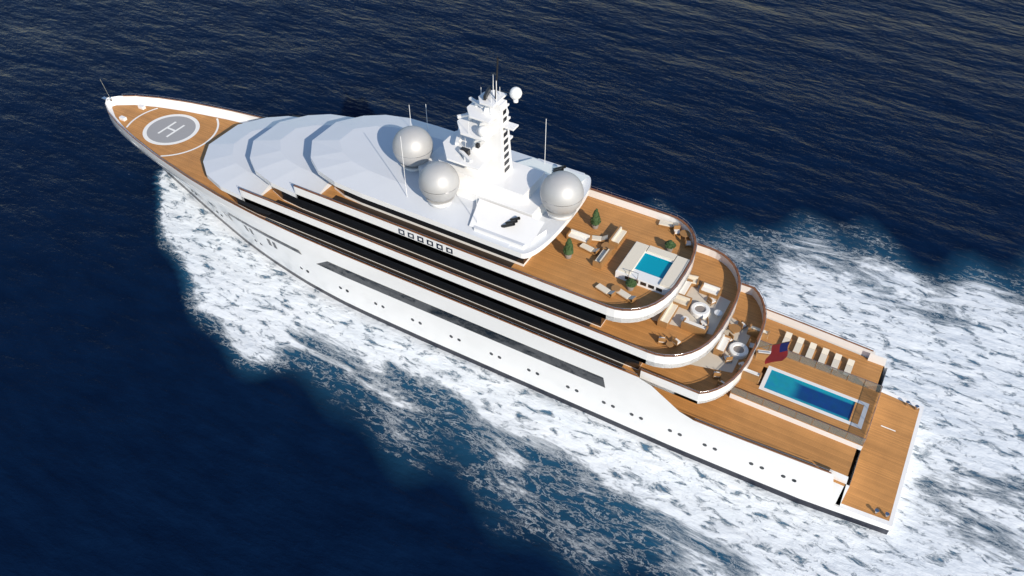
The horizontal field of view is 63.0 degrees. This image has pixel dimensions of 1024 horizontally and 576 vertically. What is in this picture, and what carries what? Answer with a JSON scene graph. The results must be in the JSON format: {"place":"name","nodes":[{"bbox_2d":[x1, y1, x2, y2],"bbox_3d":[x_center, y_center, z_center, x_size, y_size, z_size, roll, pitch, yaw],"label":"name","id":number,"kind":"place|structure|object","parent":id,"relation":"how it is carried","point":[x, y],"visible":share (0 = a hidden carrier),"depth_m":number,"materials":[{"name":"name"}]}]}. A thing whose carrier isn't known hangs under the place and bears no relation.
{"place":"outdoors","nodes":[
{"label":"outdoors","id":0,"kind":"place"},
{"bbox_2d":[0,0,1023,575],"bbox_3d":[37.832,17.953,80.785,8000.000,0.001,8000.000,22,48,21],"label":"sea","id":1,"kind":"structure","parent":0,"point":[190,384],"depth_m":99.02,"materials":[{"name":"liquid"}]},
{"bbox_2d":[100,58,923,534],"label":"yacht","id":2,"kind":"object","parent":1,"relation":"on","point":[476,240],"visible":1,"depth_m":82.92,"materials":[{"name":"white metal"}]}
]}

